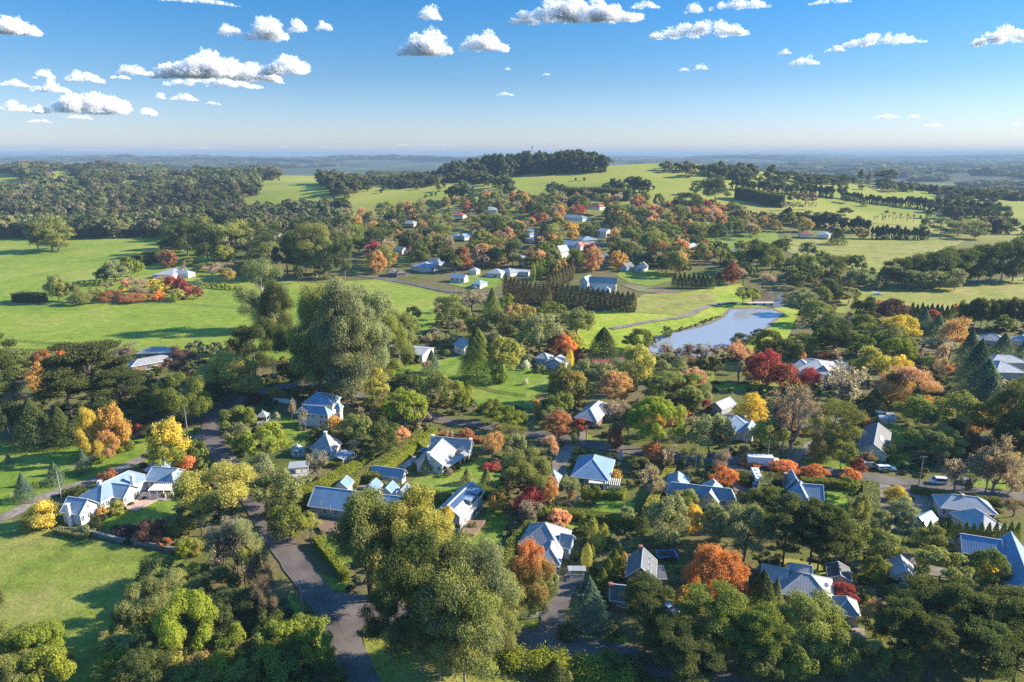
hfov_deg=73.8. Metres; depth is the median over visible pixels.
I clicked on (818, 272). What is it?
domed tree
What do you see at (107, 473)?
shrub
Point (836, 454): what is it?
evergreen tree
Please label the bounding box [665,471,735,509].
rambling house
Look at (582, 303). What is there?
cypress
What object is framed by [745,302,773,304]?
jetty
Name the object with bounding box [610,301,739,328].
pond path
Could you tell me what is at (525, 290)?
cypress
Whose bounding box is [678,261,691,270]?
domed tree
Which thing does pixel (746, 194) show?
hedge
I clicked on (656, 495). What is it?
hedge
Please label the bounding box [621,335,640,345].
evergreen tree
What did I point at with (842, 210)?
evergreen tree
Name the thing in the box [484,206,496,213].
manor
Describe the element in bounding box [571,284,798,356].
pond bank
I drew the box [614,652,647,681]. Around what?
shrub
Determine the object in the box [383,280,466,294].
rail fence
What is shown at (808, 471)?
autumn tree
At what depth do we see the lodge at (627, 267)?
564.80 m
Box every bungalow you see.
[307,475,409,535]
[386,269,405,276]
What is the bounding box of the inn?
[523,229,536,242]
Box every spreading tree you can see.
[170,458,258,520]
[192,216,212,241]
[215,220,230,238]
[288,215,308,229]
[299,215,326,229]
[324,483,398,595]
[326,228,350,239]
[337,212,352,221]
[338,219,351,230]
[363,212,372,220]
[363,498,440,600]
[373,482,455,568]
[384,208,396,215]
[425,211,436,221]
[427,207,439,213]
[434,201,446,210]
[448,258,462,272]
[463,218,472,226]
[470,226,479,232]
[470,229,488,239]
[495,221,515,230]
[499,193,509,199]
[501,445,552,496]
[514,193,526,200]
[520,218,532,226]
[538,209,552,215]
[544,248,561,260]
[550,237,564,246]
[566,248,585,272]
[591,193,600,202]
[597,192,610,204]
[621,241,646,262]
[622,225,642,241]
[629,204,637,215]
[658,220,674,231]
[671,215,688,225]
[689,234,699,242]
[690,214,706,222]
[695,242,709,253]
[709,202,721,215]
[711,247,727,263]
[713,500,781,563]
[727,258,740,264]
[728,215,738,229]
[734,240,748,248]
[735,288,751,304]
[748,417,790,453]
[755,211,771,218]
[770,252,782,269]
[770,588,851,669]
[784,265,799,282]
[785,212,797,227]
[787,286,816,311]
[792,252,799,259]
[798,241,818,254]
[804,261,824,274]
[815,250,830,258]
[826,516,872,564]
[845,267,870,287]
[846,345,897,387]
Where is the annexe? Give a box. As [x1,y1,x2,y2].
[591,285,610,294]
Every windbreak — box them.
[728,176,835,197]
[779,207,871,232]
[842,191,904,206]
[870,224,929,239]
[904,196,1002,214]
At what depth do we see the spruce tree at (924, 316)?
372.53 m
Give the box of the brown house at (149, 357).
[127,346,174,369]
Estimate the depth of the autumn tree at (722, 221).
825.14 m
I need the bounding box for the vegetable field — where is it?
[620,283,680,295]
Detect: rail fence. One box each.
[1,302,172,304]
[9,457,95,495]
[16,340,58,343]
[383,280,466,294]
[465,382,522,395]
[515,612,543,617]
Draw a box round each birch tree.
[249,571,279,618]
[273,413,280,422]
[288,399,295,419]
[299,408,307,430]
[349,438,358,455]
[421,360,431,373]
[680,446,688,470]
[688,444,706,467]
[712,449,731,484]
[738,445,748,457]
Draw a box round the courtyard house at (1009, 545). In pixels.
[954,531,1023,587]
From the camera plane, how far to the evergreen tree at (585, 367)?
285.41 m
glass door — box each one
[133,490,139,499]
[471,508,475,519]
[476,504,479,514]
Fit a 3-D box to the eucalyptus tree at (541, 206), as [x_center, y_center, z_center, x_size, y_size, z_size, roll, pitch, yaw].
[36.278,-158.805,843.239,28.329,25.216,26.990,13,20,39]
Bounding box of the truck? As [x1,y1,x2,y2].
[746,453,781,467]
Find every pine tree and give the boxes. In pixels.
[0,331,20,429]
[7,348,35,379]
[30,339,142,414]
[33,355,93,415]
[84,365,150,420]
[117,390,168,423]
[618,570,673,638]
[644,610,699,671]
[660,627,726,681]
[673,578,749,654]
[734,599,794,677]
[737,485,780,543]
[762,490,815,566]
[781,496,845,564]
[804,513,844,569]
[807,503,858,570]
[873,594,931,672]
[887,574,973,638]
[900,611,977,681]
[938,576,1005,649]
[952,614,1023,681]
[953,299,969,319]
[960,300,975,322]
[968,297,984,325]
[969,583,1023,658]
[974,297,992,326]
[983,298,1000,328]
[989,299,1005,328]
[989,615,1023,681]
[996,298,1013,328]
[1006,296,1020,329]
[1011,298,1023,329]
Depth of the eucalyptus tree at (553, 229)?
684.04 m
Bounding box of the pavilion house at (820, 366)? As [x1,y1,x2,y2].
[791,357,850,379]
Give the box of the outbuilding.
[608,582,628,611]
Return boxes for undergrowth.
[1,303,1023,681]
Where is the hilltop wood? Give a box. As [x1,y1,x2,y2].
[435,148,614,180]
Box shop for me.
[576,241,584,250]
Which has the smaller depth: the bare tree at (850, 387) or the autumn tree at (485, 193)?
the bare tree at (850, 387)
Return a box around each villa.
[296,392,343,427]
[589,203,604,209]
[979,333,1023,345]
[982,354,1023,378]
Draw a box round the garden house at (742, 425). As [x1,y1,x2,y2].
[720,414,755,441]
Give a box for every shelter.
[288,461,308,473]
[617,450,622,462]
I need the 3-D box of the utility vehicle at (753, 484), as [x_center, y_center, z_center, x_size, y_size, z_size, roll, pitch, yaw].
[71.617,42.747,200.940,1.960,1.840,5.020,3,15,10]
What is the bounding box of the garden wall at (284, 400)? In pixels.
[273,397,296,404]
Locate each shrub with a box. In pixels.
[18,511,45,531]
[20,499,60,528]
[30,481,38,488]
[63,290,95,303]
[66,484,89,496]
[79,522,95,535]
[88,288,103,298]
[94,289,122,302]
[95,467,118,484]
[96,506,108,515]
[97,456,106,462]
[107,499,124,514]
[108,293,127,300]
[113,523,136,535]
[117,292,153,302]
[117,447,125,452]
[124,439,135,449]
[129,424,142,432]
[129,517,168,543]
[150,517,173,535]
[157,537,172,549]
[165,513,194,536]
[174,455,198,471]
[174,535,196,556]
[191,539,204,556]
[242,415,256,427]
[245,392,264,403]
[264,387,282,399]
[309,427,324,438]
[328,428,350,443]
[356,455,367,463]
[364,449,374,458]
[415,450,420,457]
[428,328,441,341]
[443,334,459,346]
[443,430,453,436]
[455,462,461,468]
[459,427,473,436]
[482,461,501,470]
[489,365,508,382]
[513,410,527,425]
[521,354,534,362]
[521,360,530,368]
[533,364,545,372]
[546,572,559,590]
[556,622,579,642]
[569,427,579,443]
[572,446,584,453]
[572,651,603,668]
[579,513,597,535]
[580,483,591,501]
[588,485,602,503]
[593,647,628,672]
[603,619,621,638]
[610,469,621,481]
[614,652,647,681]
[617,552,629,573]
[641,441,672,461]
[660,326,673,336]
[671,352,697,362]
[692,358,719,367]
[792,426,800,434]
[854,417,873,425]
[864,594,876,609]
[865,567,878,576]
[882,484,911,501]
[882,583,904,595]
[886,496,920,518]
[921,354,943,369]
[923,441,958,458]
[973,578,990,593]
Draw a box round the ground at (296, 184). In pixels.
[0,154,1023,681]
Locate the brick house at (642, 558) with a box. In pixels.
[625,545,666,590]
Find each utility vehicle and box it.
[751,482,757,487]
[876,464,896,471]
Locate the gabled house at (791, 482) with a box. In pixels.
[782,469,824,502]
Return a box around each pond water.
[648,309,781,355]
[753,291,790,307]
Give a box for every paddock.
[0,237,449,360]
[0,426,200,513]
[0,520,205,681]
[628,290,719,316]
[787,236,963,271]
[827,277,1023,314]
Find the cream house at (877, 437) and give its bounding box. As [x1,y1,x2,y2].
[858,422,891,461]
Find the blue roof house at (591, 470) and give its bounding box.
[571,454,620,491]
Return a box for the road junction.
[325,592,369,640]
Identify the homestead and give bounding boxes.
[59,459,184,526]
[798,231,812,237]
[816,231,829,237]
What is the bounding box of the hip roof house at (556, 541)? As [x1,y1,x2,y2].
[518,522,575,575]
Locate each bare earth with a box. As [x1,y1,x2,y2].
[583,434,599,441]
[760,381,811,391]
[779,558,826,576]
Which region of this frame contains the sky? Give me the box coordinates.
[0,0,1023,155]
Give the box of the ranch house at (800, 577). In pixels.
[761,562,833,604]
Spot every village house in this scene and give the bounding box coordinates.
[393,246,406,254]
[401,220,416,226]
[411,262,440,271]
[425,258,449,266]
[450,212,465,218]
[450,273,468,282]
[451,233,471,240]
[486,268,519,277]
[562,214,589,221]
[563,240,579,249]
[596,228,610,238]
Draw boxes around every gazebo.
[257,409,269,423]
[290,444,304,456]
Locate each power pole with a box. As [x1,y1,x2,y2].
[56,472,62,501]
[180,406,188,434]
[293,579,304,611]
[577,594,588,633]
[918,456,927,484]
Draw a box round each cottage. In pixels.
[309,431,354,464]
[415,434,473,473]
[453,337,470,355]
[471,280,486,288]
[518,255,527,265]
[534,352,568,369]
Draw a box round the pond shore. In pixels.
[646,306,785,358]
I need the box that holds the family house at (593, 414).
[574,400,611,428]
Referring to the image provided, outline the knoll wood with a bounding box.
[659,160,1023,234]
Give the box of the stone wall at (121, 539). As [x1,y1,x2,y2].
[90,530,174,551]
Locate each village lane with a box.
[350,274,502,294]
[596,226,628,246]
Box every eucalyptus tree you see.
[0,583,7,613]
[21,214,75,250]
[32,222,72,251]
[156,224,183,251]
[163,217,191,224]
[165,220,200,255]
[183,221,223,261]
[205,219,254,261]
[223,221,275,253]
[224,314,277,374]
[232,257,291,321]
[245,240,262,254]
[245,243,271,262]
[253,294,291,341]
[254,232,284,260]
[257,241,284,264]
[257,278,295,342]
[267,221,283,234]
[270,321,306,389]
[279,229,315,273]
[283,220,340,276]
[285,280,342,391]
[285,324,320,387]
[292,303,350,393]
[307,236,337,278]
[309,272,374,407]
[313,320,382,404]
[330,235,353,277]
[336,280,393,395]
[341,224,363,248]
[357,583,412,659]
[364,226,386,243]
[372,312,410,383]
[375,243,397,269]
[376,201,395,215]
[376,523,456,672]
[381,307,414,358]
[383,227,394,236]
[396,589,470,677]
[410,210,419,220]
[410,525,497,681]
[415,580,503,681]
[429,240,448,257]
[431,222,452,237]
[434,294,462,318]
[449,533,523,657]
[470,566,525,651]
[474,201,487,210]
[486,191,499,207]
[487,215,505,233]
[488,236,505,257]
[499,602,522,636]
[502,200,510,211]
[502,236,523,266]
[508,220,524,233]
[510,224,530,240]
[531,194,544,202]
[531,202,551,219]
[539,194,551,199]
[539,219,547,231]
[542,198,553,208]
[542,223,566,241]
[542,260,557,277]
[569,195,587,209]
[579,222,593,236]
[581,224,600,237]
[602,211,617,221]
[603,205,621,219]
[610,216,624,228]
[633,209,649,220]
[636,230,667,250]
[643,232,674,251]
[653,228,681,246]
[655,212,676,221]
[655,224,669,236]
[671,204,690,220]
[679,246,690,260]
[687,221,711,237]
[687,224,700,236]
[688,182,700,192]
[726,204,741,216]
[782,234,793,249]
[789,272,806,289]
[801,397,869,449]
[823,257,844,278]
[828,254,853,270]
[836,174,848,195]
[873,169,899,183]
[880,257,919,287]
[895,255,931,281]
[896,269,923,288]
[910,252,937,280]
[914,270,939,289]
[918,250,955,281]
[919,217,930,228]
[927,217,951,233]
[928,270,954,289]
[934,247,972,278]
[938,245,978,277]
[943,267,969,289]
[946,219,975,235]
[950,246,988,283]
[960,219,991,238]
[963,244,1002,282]
[979,394,1013,435]
[981,241,1017,282]
[983,379,1023,444]
[990,240,1023,281]
[996,408,1023,454]
[1001,237,1023,281]
[1008,233,1023,280]
[1009,376,1023,420]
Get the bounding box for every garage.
[371,465,407,482]
[468,267,480,274]
[546,469,561,488]
[832,595,860,627]
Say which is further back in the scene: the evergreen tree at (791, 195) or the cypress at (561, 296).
the evergreen tree at (791, 195)
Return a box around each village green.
[617,270,670,285]
[689,232,782,249]
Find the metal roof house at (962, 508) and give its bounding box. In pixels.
[932,494,1006,536]
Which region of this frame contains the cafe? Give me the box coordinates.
[601,254,612,261]
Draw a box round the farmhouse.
[152,268,195,278]
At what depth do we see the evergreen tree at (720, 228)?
726.51 m
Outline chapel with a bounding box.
[554,245,568,257]
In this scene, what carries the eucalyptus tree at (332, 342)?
on the ground at (296, 184)
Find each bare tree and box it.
[23,220,45,251]
[113,341,137,355]
[202,531,240,581]
[203,513,252,575]
[304,449,328,476]
[386,219,398,233]
[433,299,443,314]
[452,286,485,310]
[473,244,489,263]
[476,254,491,268]
[517,499,542,520]
[520,500,536,521]
[536,235,544,243]
[608,196,617,204]
[637,469,649,484]
[652,341,670,354]
[660,443,676,465]
[667,343,687,355]
[671,231,681,243]
[683,343,698,354]
[693,343,710,356]
[710,344,724,358]
[763,381,824,456]
[784,397,801,413]
[818,360,873,407]
[828,349,847,359]
[908,379,926,393]
[920,418,933,430]
[932,449,945,466]
[942,453,982,492]
[971,433,1023,494]
[978,445,1009,491]
[1000,378,1010,389]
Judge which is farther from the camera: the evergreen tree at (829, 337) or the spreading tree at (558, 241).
the spreading tree at (558, 241)
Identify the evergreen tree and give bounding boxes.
[0,400,19,439]
[0,618,65,674]
[0,619,38,671]
[0,648,48,681]
[0,669,28,681]
[13,645,76,681]
[42,274,71,301]
[53,281,79,301]
[63,646,75,662]
[64,415,87,437]
[88,668,119,681]
[92,268,109,279]
[97,621,131,646]
[97,630,152,667]
[97,647,134,674]
[100,259,130,281]
[108,574,172,625]
[112,645,174,681]
[113,605,152,633]
[117,256,140,277]
[128,260,144,276]
[133,556,185,591]
[138,420,160,437]
[144,643,189,673]
[145,566,202,606]
[145,620,176,638]
[148,371,212,427]
[151,587,219,658]
[158,405,173,417]
[158,662,200,681]
[160,383,179,400]
[164,629,194,656]
[178,561,210,586]
[180,650,218,680]
[181,259,196,265]
[183,678,205,681]
[184,340,204,357]
[184,439,209,461]
[187,607,196,626]
[188,389,211,418]
[189,262,217,272]
[192,349,262,404]
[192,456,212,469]
[194,562,242,603]
[194,584,253,639]
[195,345,209,355]
[196,630,221,654]
[199,648,234,681]
[203,381,225,408]
[204,368,233,386]
[205,342,222,355]
[210,245,235,261]
[214,621,250,660]
[215,405,255,428]
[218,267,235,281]
[222,422,251,443]
[222,656,262,681]
[224,595,268,632]
[226,431,259,453]
[229,672,261,681]
[234,646,265,672]
[235,261,249,275]
[239,452,274,490]
[244,643,290,681]
[247,468,305,508]
[251,626,283,661]
[252,598,283,628]
[260,618,303,649]
[260,655,310,681]
[261,495,294,528]
[266,503,310,541]
[278,639,319,680]
[283,612,330,641]
[293,265,303,281]
[294,626,337,668]
[312,662,350,681]
[313,266,325,277]
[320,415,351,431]
[323,384,343,393]
[341,413,372,446]
[353,241,365,251]
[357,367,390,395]
[362,395,380,414]
[365,417,399,451]
[389,373,425,393]
[400,229,416,243]
[404,316,420,332]
[405,306,422,317]
[409,239,431,260]
[419,368,454,418]
[421,235,434,250]
[425,214,438,225]
[435,233,452,241]
[439,247,466,270]
[442,212,453,220]
[448,305,471,330]
[448,380,473,415]
[463,313,486,333]
[473,308,515,341]
[476,205,489,214]
[478,398,501,422]
[479,215,491,231]
[484,334,524,370]
[488,247,500,265]
[492,405,522,425]
[499,293,514,306]
[501,212,512,217]
[501,432,526,452]
[505,476,529,487]
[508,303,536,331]
[514,329,532,349]
[515,312,563,351]
[522,255,535,269]
[533,503,550,516]
[539,224,546,232]
[540,406,565,424]
[546,391,574,413]
[549,328,575,337]
[559,306,596,334]
[570,335,585,348]
[572,358,595,382]
[588,361,618,382]
[606,233,621,248]
[613,360,637,371]
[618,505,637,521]
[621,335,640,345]
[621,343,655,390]
[627,328,652,349]
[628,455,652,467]
[638,191,650,200]
[641,219,657,230]
[642,251,652,261]
[643,226,659,233]
[643,493,690,548]
[645,387,675,413]
[652,352,690,372]
[653,193,664,203]
[655,252,673,272]
[664,250,687,270]
[669,488,700,516]
[671,192,704,208]
[676,394,700,414]
[685,222,700,233]
[686,412,735,456]
[693,499,737,542]
[695,354,715,375]
[697,175,730,201]
[707,223,727,236]
[710,632,733,659]
[711,360,723,371]
[722,601,751,656]
[728,606,783,660]
[730,332,759,346]
[734,487,773,505]
[737,641,784,681]
[742,238,773,271]
[745,287,760,299]
[748,268,756,275]
[749,328,760,337]
[754,328,782,351]
[756,247,786,272]
[756,338,805,363]
[769,485,787,496]
[775,634,820,681]
[776,212,786,222]
[777,259,800,272]
[781,293,793,298]
[784,212,801,225]
[786,191,801,202]
[787,331,819,350]
[794,253,816,274]
[795,190,817,204]
[799,210,820,221]
[801,299,836,319]
[806,286,832,305]
[808,256,828,265]
[809,316,857,332]
[812,327,834,350]
[812,619,861,678]
[813,277,843,301]
[814,321,856,350]
[826,439,859,468]
[831,294,847,301]
[836,207,854,212]
[838,286,862,303]
[838,476,859,497]
[840,195,852,202]
[841,331,878,357]
[848,634,890,678]
[849,296,880,316]
[850,314,877,330]
[850,493,870,520]
[854,322,886,336]
[857,280,881,288]
[861,555,888,584]
[866,527,908,559]
[869,267,875,275]
[870,508,894,531]
[870,645,921,681]
[871,328,889,351]
[874,325,916,356]
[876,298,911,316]
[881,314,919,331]
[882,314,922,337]
[882,443,907,460]
[892,394,949,423]
[893,509,916,542]
[911,524,950,551]
[931,390,989,428]
[938,418,965,443]
[967,547,1012,583]
[979,204,1013,216]
[991,314,1015,330]
[1000,428,1023,464]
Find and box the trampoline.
[655,549,678,559]
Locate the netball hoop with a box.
[950,537,958,552]
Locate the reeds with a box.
[641,315,759,356]
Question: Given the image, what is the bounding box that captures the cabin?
[886,554,916,587]
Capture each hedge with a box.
[10,291,47,303]
[52,525,89,539]
[132,249,162,266]
[295,477,334,507]
[312,535,349,582]
[322,460,362,481]
[324,429,423,487]
[324,460,342,467]
[361,470,380,483]
[371,479,451,500]
[375,427,437,467]
[438,493,451,505]
[439,431,486,443]
[480,484,506,499]
[489,640,638,681]
[498,519,536,570]
[542,505,640,529]
[548,196,588,210]
[566,186,631,200]
[597,488,626,500]
[644,465,675,515]
[734,187,765,202]
[734,468,754,486]
[757,191,785,207]
[757,471,773,493]
[765,471,782,492]
[800,476,867,491]
[847,495,865,530]
[862,479,880,536]
[910,484,1001,506]
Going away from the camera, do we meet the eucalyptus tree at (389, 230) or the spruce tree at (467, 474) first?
the spruce tree at (467, 474)
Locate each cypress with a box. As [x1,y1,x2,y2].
[89,513,95,530]
[95,515,102,530]
[169,293,177,302]
[410,461,415,470]
[501,274,510,297]
[507,277,513,296]
[511,277,518,299]
[515,279,522,301]
[519,279,526,302]
[524,279,530,302]
[527,282,534,303]
[531,261,535,280]
[532,282,538,304]
[534,260,538,278]
[536,283,541,305]
[539,261,542,277]
[540,283,547,304]
[543,285,551,304]
[546,273,552,290]
[549,272,555,290]
[550,281,556,301]
[554,272,559,288]
[554,283,561,302]
[555,270,562,285]
[558,282,565,303]
[559,267,564,283]
[563,263,568,283]
[564,283,571,304]
[564,670,573,681]
[566,264,571,281]
[566,349,573,367]
[568,262,574,279]
[569,286,576,304]
[572,550,579,560]
[573,285,581,305]
[579,287,585,305]
[580,541,592,569]
[584,285,590,306]
[587,521,598,542]
[588,286,596,307]
[589,543,595,562]
[591,531,606,551]
[593,286,602,307]
[599,288,606,307]
[599,522,609,541]
[604,289,611,308]
[609,290,616,309]
[613,291,621,310]
[618,292,625,310]
[624,290,631,311]
[629,291,637,312]
[836,277,842,288]
[839,276,846,287]
[845,275,850,286]
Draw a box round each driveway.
[0,434,201,522]
[535,571,584,644]
[552,430,587,476]
[726,465,751,490]
[784,440,811,461]
[846,627,866,640]
[880,483,898,529]
[885,544,979,591]
[901,487,939,518]
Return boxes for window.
[453,523,460,529]
[897,576,903,583]
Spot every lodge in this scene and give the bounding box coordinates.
[580,275,616,290]
[620,262,634,271]
[635,262,647,271]
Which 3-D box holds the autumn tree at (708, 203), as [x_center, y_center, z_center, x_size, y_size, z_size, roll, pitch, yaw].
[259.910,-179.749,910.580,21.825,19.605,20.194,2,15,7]
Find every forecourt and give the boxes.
[356,483,367,488]
[396,445,428,468]
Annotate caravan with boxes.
[750,467,763,482]
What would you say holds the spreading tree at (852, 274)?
on the ground at (296, 184)
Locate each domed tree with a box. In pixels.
[240,422,289,462]
[270,241,295,275]
[318,217,332,229]
[325,234,341,246]
[328,252,341,273]
[332,232,347,245]
[347,222,366,233]
[360,236,375,247]
[375,223,390,229]
[377,217,387,224]
[378,235,398,248]
[380,387,427,426]
[385,212,405,222]
[391,223,404,231]
[395,234,407,245]
[408,244,430,262]
[426,199,434,208]
[461,194,476,207]
[464,239,482,251]
[513,197,524,211]
[524,202,534,211]
[535,301,569,322]
[536,241,555,252]
[546,222,565,230]
[547,217,567,226]
[590,221,601,229]
[610,240,634,255]
[624,395,686,441]
[636,216,647,223]
[646,370,712,406]
[651,247,667,267]
[657,247,673,253]
[669,225,683,236]
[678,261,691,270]
[689,247,699,259]
[692,252,704,259]
[701,253,710,264]
[707,243,713,253]
[713,241,722,248]
[720,260,729,266]
[725,253,734,259]
[727,219,745,236]
[731,209,743,217]
[734,249,748,267]
[735,253,752,265]
[738,261,753,276]
[750,218,762,226]
[772,239,789,251]
[791,266,812,287]
[811,270,823,278]
[823,267,839,279]
[848,254,867,275]
[878,337,918,360]
[900,422,968,458]
[913,545,974,584]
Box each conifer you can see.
[6,398,59,454]
[42,405,74,451]
[398,342,418,365]
[408,326,420,345]
[454,327,498,386]
[534,660,571,681]
[584,327,621,364]
[594,567,609,593]
[598,558,618,589]
[603,210,612,226]
[606,548,623,576]
[615,543,625,559]
[630,507,650,534]
[670,272,678,287]
[675,273,683,287]
[681,272,686,287]
[683,273,692,287]
[689,273,696,287]
[694,272,701,288]
[699,273,706,288]
[704,274,710,288]
[709,275,715,288]
[715,272,721,281]
[745,569,777,609]
[827,228,849,244]
[860,198,868,206]
[860,388,887,411]
[871,266,891,289]
[906,521,918,544]
[907,302,916,317]
[912,304,919,318]
[916,302,924,318]
[939,304,944,318]
[942,522,948,543]
[943,305,949,320]
[945,521,955,543]
[946,304,954,319]
[953,521,962,543]
[962,521,969,533]
[970,523,977,534]
[975,521,985,536]
[985,522,991,537]
[991,521,999,538]
[998,521,1006,536]
[1006,521,1013,533]
[1014,522,1021,542]
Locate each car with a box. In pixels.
[419,447,427,453]
[664,602,679,615]
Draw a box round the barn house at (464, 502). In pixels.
[437,481,485,537]
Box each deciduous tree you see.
[0,379,31,406]
[99,280,114,289]
[119,277,132,292]
[126,276,150,293]
[140,451,161,464]
[153,274,174,279]
[159,356,174,369]
[166,344,200,379]
[189,504,217,536]
[196,280,205,287]
[201,262,221,282]
[216,262,233,274]
[221,516,264,574]
[236,542,253,589]
[240,546,273,589]
[299,511,323,543]
[301,471,312,486]
[329,517,388,594]
[364,413,380,422]
[369,393,396,419]
[380,238,395,247]
[396,201,405,215]
[406,243,415,262]
[410,229,418,240]
[414,231,423,240]
[415,409,430,428]
[418,207,427,219]
[420,333,432,346]
[424,226,435,234]
[431,233,442,241]
[434,332,448,346]
[439,235,450,251]
[444,237,456,249]
[446,217,453,225]
[448,319,467,335]
[480,431,505,460]
[483,222,491,229]
[491,422,529,446]
[493,229,508,238]
[503,477,511,490]
[511,201,522,214]
[521,246,537,266]
[531,397,543,413]
[540,436,558,458]
[551,189,562,194]
[558,474,581,506]
[560,195,567,206]
[583,189,591,197]
[602,398,629,439]
[604,247,614,260]
[608,406,629,430]
[613,192,622,201]
[644,463,665,497]
[652,251,662,271]
[655,205,664,213]
[655,414,666,430]
[660,201,670,208]
[663,457,672,464]
[666,415,675,432]
[677,218,686,229]
[684,415,705,432]
[705,208,715,221]
[721,206,730,216]
[723,337,753,380]
[736,267,747,284]
[744,221,757,238]
[748,215,756,222]
[758,217,767,231]
[758,273,777,287]
[769,211,779,221]
[773,402,792,455]
[784,384,795,394]
[807,388,817,401]
[810,279,817,287]
[861,449,875,465]
[882,558,892,581]
[885,367,909,406]
[915,351,923,365]
[920,333,959,349]
[935,316,973,360]
[944,363,955,379]
[945,319,968,337]
[964,430,982,459]
[981,434,994,448]
[998,497,1023,516]
[1015,474,1023,490]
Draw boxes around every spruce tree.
[2,453,16,470]
[10,473,38,505]
[41,460,67,487]
[72,448,95,476]
[418,456,432,475]
[420,349,442,374]
[459,468,473,485]
[475,468,497,488]
[480,287,503,314]
[557,575,614,646]
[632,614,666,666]
[765,578,783,603]
[906,307,935,336]
[924,314,945,336]
[941,338,995,396]
[950,327,981,373]
[950,358,1006,400]
[969,375,1002,403]
[988,332,1016,356]
[1013,341,1023,359]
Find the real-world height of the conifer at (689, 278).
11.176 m
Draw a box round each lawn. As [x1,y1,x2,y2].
[102,499,179,526]
[261,434,315,448]
[265,413,306,428]
[277,428,313,448]
[279,520,348,591]
[287,588,339,681]
[324,535,355,564]
[362,633,518,681]
[389,356,549,408]
[392,256,414,263]
[410,457,500,491]
[449,274,499,288]
[455,275,503,287]
[458,507,507,550]
[519,620,539,627]
[548,520,579,528]
[579,632,627,643]
[590,499,634,513]
[698,368,714,382]
[710,384,821,390]
[802,461,853,468]
[826,489,849,518]
[885,424,909,442]
[888,451,911,466]
[958,477,1009,489]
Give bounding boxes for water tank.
[875,410,884,416]
[878,415,889,424]
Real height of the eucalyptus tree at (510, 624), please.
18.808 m
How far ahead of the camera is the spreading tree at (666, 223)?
736.58 m
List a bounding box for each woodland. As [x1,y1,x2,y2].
[0,154,1023,169]
[0,159,373,239]
[365,168,655,202]
[759,163,1023,200]
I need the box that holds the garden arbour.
[567,566,585,580]
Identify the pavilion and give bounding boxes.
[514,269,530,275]
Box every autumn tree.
[23,361,45,392]
[28,349,51,371]
[55,350,65,356]
[72,406,108,460]
[93,401,132,451]
[94,427,119,457]
[117,419,131,448]
[118,284,129,291]
[143,278,160,288]
[144,416,191,463]
[145,438,187,467]
[150,290,167,299]
[153,279,174,291]
[157,249,178,267]
[164,276,178,289]
[168,288,184,299]
[174,276,186,288]
[179,282,195,296]
[191,287,203,296]
[219,345,243,355]
[279,359,290,374]
[350,215,361,223]
[357,207,366,218]
[364,240,382,255]
[366,249,387,273]
[367,220,377,230]
[376,245,397,267]
[392,425,410,444]
[405,208,417,220]
[413,198,424,211]
[414,219,426,230]
[418,218,431,229]
[440,505,454,531]
[441,196,450,206]
[444,468,453,475]
[454,245,473,269]
[460,200,472,210]
[469,221,480,231]
[470,242,493,261]
[475,217,484,226]
[479,190,491,201]
[487,489,508,510]
[496,248,514,267]
[497,204,504,212]
[503,555,536,610]
[504,305,514,315]
[505,226,515,241]
[506,535,559,617]
[508,500,514,508]
[509,191,515,203]
[512,484,545,511]
[514,192,530,199]
[520,200,529,212]
[528,217,535,225]
[533,233,545,244]
[534,249,544,262]
[535,211,547,226]
[541,409,573,438]
[541,474,558,501]
[543,232,556,241]
[547,259,563,272]
[547,332,570,354]
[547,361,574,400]
[547,508,571,526]
[549,211,563,218]
[550,332,572,353]
[551,370,594,405]
[555,204,566,215]
[558,259,567,269]
[560,202,568,213]
[563,222,580,237]
[566,341,577,351]
[567,230,578,240]
[569,206,577,214]
[572,204,585,214]
[573,252,586,268]
[573,348,584,361]
[573,418,589,430]
[581,243,597,267]
[581,245,604,271]
[594,370,633,403]
[606,227,621,239]
[607,250,628,268]
[607,424,623,450]
[611,428,623,450]
[617,210,633,226]
[627,220,640,229]
[630,194,644,206]
[635,205,648,216]
[641,199,648,205]
[642,216,656,229]
[647,210,657,217]
[648,203,661,215]
[650,241,667,263]
[668,249,687,272]
[673,238,692,253]
[674,584,691,604]
[680,366,708,386]
[680,542,750,599]
[683,218,691,236]
[684,205,697,215]
[684,502,702,535]
[696,207,713,219]
[701,400,710,409]
[702,199,711,210]
[704,251,713,260]
[705,204,722,221]
[707,464,739,485]
[720,214,727,225]
[722,261,739,283]
[731,392,769,422]
[734,218,747,232]
[737,456,764,467]
[739,210,750,220]
[741,360,765,382]
[744,347,782,385]
[749,224,761,235]
[760,215,770,224]
[763,398,773,409]
[765,362,800,388]
[768,459,802,474]
[769,219,781,230]
[791,379,802,392]
[793,216,814,230]
[795,366,822,387]
[797,463,831,476]
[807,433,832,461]
[815,350,837,360]
[833,581,860,601]
[838,467,862,479]
[849,457,867,471]
[856,227,869,237]
[856,597,890,642]
[868,299,884,319]
[877,354,917,382]
[877,364,943,407]
[926,309,941,322]
[930,343,949,376]
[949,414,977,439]
[974,412,992,432]
[979,563,999,583]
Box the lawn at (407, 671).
[362,633,518,681]
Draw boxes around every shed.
[387,345,434,363]
[591,359,609,367]
[708,397,736,413]
[825,561,852,589]
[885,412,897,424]
[911,510,937,527]
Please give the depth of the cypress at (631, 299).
422.60 m
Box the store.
[576,236,597,244]
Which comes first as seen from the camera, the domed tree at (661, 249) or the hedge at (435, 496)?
the hedge at (435, 496)
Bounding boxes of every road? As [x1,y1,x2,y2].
[201,381,1023,681]
[326,592,759,681]
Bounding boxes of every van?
[862,461,876,468]
[929,476,948,484]
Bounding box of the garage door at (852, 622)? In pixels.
[844,617,858,627]
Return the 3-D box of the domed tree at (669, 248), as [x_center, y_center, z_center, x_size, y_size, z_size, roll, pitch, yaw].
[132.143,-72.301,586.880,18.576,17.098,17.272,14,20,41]
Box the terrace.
[287,469,311,480]

